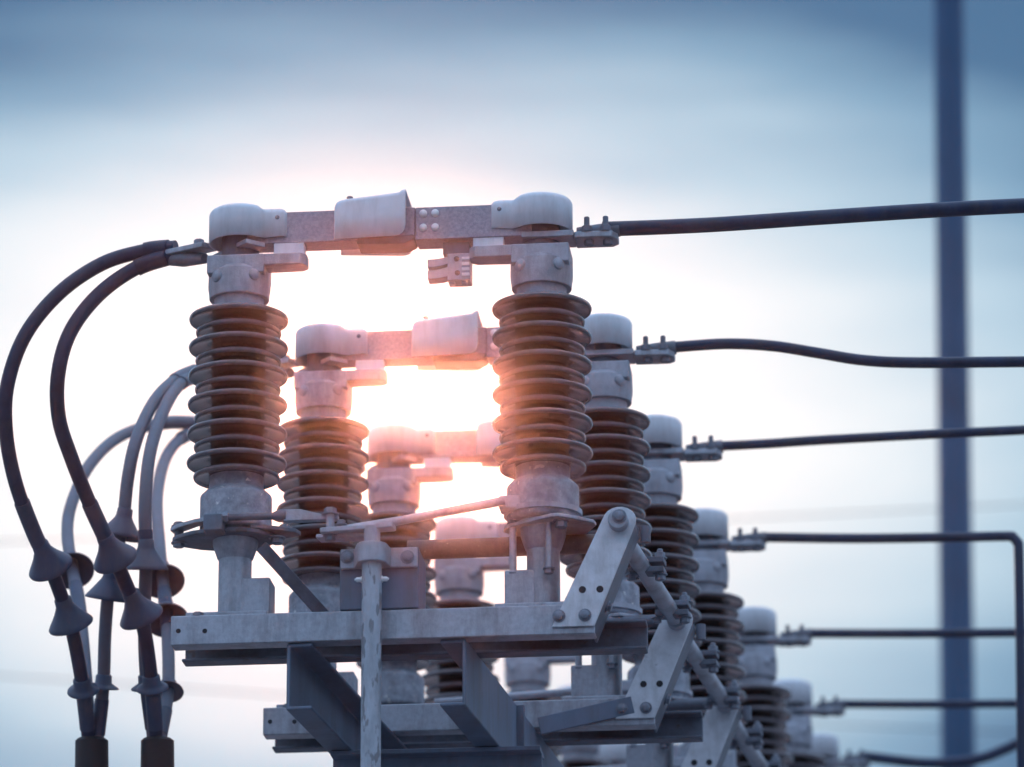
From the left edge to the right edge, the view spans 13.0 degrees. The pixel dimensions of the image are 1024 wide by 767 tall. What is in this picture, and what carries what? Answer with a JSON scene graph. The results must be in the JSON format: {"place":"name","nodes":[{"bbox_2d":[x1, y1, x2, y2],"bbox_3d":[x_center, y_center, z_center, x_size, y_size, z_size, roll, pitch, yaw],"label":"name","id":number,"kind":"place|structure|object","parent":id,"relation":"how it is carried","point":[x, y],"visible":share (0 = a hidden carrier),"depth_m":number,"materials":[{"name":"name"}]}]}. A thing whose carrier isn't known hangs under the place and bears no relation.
{"place":"outdoors","nodes":[
{"label":"outdoors","id":0,"kind":"place"},
{"bbox_2d":[0,675,1015,732],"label":"overhead wire","id":1,"kind":"object","parent":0,"point":[285,695],"visible":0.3,"depth_m":30.56,"materials":[{"name":"grey metal"}]},
{"bbox_2d":[0,504,1023,541],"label":"overhead wire","id":2,"kind":"object","parent":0,"point":[728,518],"visible":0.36,"depth_m":30.62,"materials":[{"name":"grey metal"}]},
{"bbox_2d":[0,0,1023,766],"label":"sky","id":3,"kind":"structure","parent":0,"point":[124,123],"materials":[{"name":"blue"}]},
{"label":"ground","id":4,"kind":"structure","parent":0,"visible":0},
{"bbox_2d":[203,496,594,766],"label":"operating mechanism","id":5,"kind":"object","parent":4,"relation":"on","point":[377,576],"visible":0.91,"depth_m":10.53,"materials":[{"name":"metal"}]},
{"bbox_2d":[286,639,634,766],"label":"support frame","id":6,"kind":"object","parent":4,"relation":"on","point":[486,715],"visible":1,"depth_m":10.85,"materials":[{"name":"paint"}]},
{"bbox_2d":[165,189,691,666],"bbox_3d":[-0.213,0.184,11.070,1.260,1.146,0.979,-2,-18,5],"label":"disconnect switch","id":7,"kind":"object","parent":6,"relation":"on","point":[541,397],"visible":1,"depth_m":10.70,"materials":[{"name":"metal"}]},
{"bbox_2d":[0,240,178,736],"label":"power cable","id":8,"kind":"object","parent":7,"relation":"attached to","point":[51,565],"visible":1,"depth_m":11.12,"materials":[{"name":"grey rubber"}]},
{"bbox_2d":[75,736,108,766],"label":"cable sleeve","id":9,"kind":"object","parent":8,"relation":"attached to","point":[91,751],"visible":1,"depth_m":11.39,"materials":[{"name":"black rubber"}]},
{"bbox_2d":[61,415,195,709],"bbox_3d":[-1.076,2.513,11.562,0.246,5.428,1.197,-3,-18,9],"label":"power cable","id":10,"kind":"object","parent":9,"relation":"attached to","point":[77,575],"visible":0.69,"depth_m":12.07,"materials":[{"name":"grey rubber"}]},
{"bbox_2d":[85,364,196,736],"bbox_3d":[-0.968,2.404,10.988,0.187,5.284,0.481,-6,-19,18],"label":"power cable","id":11,"kind":"object","parent":9,"relation":"attached to","point":[105,590],"visible":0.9,"depth_m":11.42,"materials":[{"name":"grey rubber"}]},
{"bbox_2d":[50,250,170,735],"bbox_3d":[-0.970,2.283,10.620,0.315,5.290,0.715,0,-18,0],"label":"power cable","id":12,"kind":"object","parent":7,"relation":"attached to","point":[115,556],"visible":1,"depth_m":11.13,"materials":[{"name":"grey rubber"}]},
{"bbox_2d":[141,736,173,766],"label":"cable sleeve","id":13,"kind":"object","parent":12,"relation":"attached to","point":[157,751],"visible":1,"depth_m":11.37,"materials":[{"name":"black rubber"}]},
{"bbox_2d":[127,372,192,736],"bbox_3d":[-0.895,2.400,10.949,0.117,5.268,0.500,-3,-18,7],"label":"power cable","id":14,"kind":"object","parent":7,"relation":"hanging from","point":[146,561],"visible":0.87,"depth_m":11.39,"materials":[{"name":"grey rubber"}]},
{"bbox_2d":[151,427,189,736],"bbox_3d":[-0.918,2.515,11.541,0.136,5.409,1.190,0,-18,-1],"label":"power cable","id":15,"kind":"object","parent":7,"relation":"attached to","point":[167,585],"visible":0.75,"depth_m":11.92,"materials":[{"name":"grey rubber"}]},
{"bbox_2d":[602,198,1023,235],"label":"conductor","id":16,"kind":"object","parent":7,"relation":"attached to","point":[826,217],"visible":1,"depth_m":10.79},
{"bbox_2d":[263,311,740,752],"bbox_3d":[-0.047,0.457,11.925,1.260,1.146,1.024,-2,-18,5],"label":"disconnect switch","id":17,"kind":"object","parent":6,"relation":"on","point":[324,455],"visible":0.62,"depth_m":11.62,"materials":[{"name":"metal"}]},
{"bbox_2d":[675,338,1023,367],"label":"conductor","id":18,"kind":"object","parent":17,"relation":"attached to","point":[851,358],"visible":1,"depth_m":11.65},
{"bbox_2d":[356,414,781,766],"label":"disconnect switch","id":19,"kind":"object","parent":6,"relation":"on","point":[395,452],"visible":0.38,"depth_m":12.51,"materials":[{"name":"metal"}]},
{"bbox_2d":[722,425,1023,450],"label":"conductor","id":20,"kind":"object","parent":19,"relation":"attached to","point":[874,437],"visible":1,"depth_m":12.52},
{"bbox_2d":[422,508,766,766],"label":"disconnect switch","id":21,"kind":"object","parent":6,"relation":"on","point":[458,582],"visible":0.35,"depth_m":13.42,"materials":[{"name":"metal"}]},
{"bbox_2d":[751,531,1023,766],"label":"conductor","id":22,"kind":"object","parent":21,"relation":"attached to","point":[1014,539],"visible":1,"depth_m":13.39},
{"bbox_2d":[504,606,812,766],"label":"disconnect switch","id":23,"kind":"object","parent":6,"relation":"on","point":[766,698],"visible":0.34,"depth_m":14.52,"materials":[{"name":"metal"}]},
{"bbox_2d":[798,628,1014,637],"bbox_3d":[7.670,0.721,13.897,13.548,0.315,0.030,-2,-18,5],"label":"conductor","id":24,"kind":"object","parent":23,"relation":"attached to","point":[922,633],"visible":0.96,"depth_m":14.52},
{"bbox_2d":[558,679,845,766],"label":"disconnect switch","id":25,"kind":"object","parent":6,"relation":"on","point":[801,708],"visible":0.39,"depth_m":15.46,"materials":[{"name":"metal"}]},
{"bbox_2d":[832,699,1015,708],"bbox_3d":[7.837,1.006,14.829,13.532,0.292,0.029,-2,-18,5],"label":"conductor","id":26,"kind":"object","parent":25,"relation":"attached to","point":[931,704],"visible":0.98,"depth_m":15.45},
{"bbox_2d":[595,733,869,766],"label":"disconnect switch","id":27,"kind":"object","parent":6,"relation":"on","point":[826,745],"visible":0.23,"depth_m":16.25,"materials":[{"name":"metal"}]},
{"bbox_2d":[859,738,1016,766],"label":"conductor","id":28,"kind":"object","parent":27,"relation":"attached to","point":[961,761],"visible":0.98,"depth_m":16.22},
{"bbox_2d":[933,0,975,766],"bbox_3d":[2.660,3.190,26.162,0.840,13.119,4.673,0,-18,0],"label":"steel mast","id":29,"kind":"object","parent":4,"relation":"on","point":[957,725],"visible":0.76,"depth_m":25.92,"materials":[{"name":"metal"}]}
]}

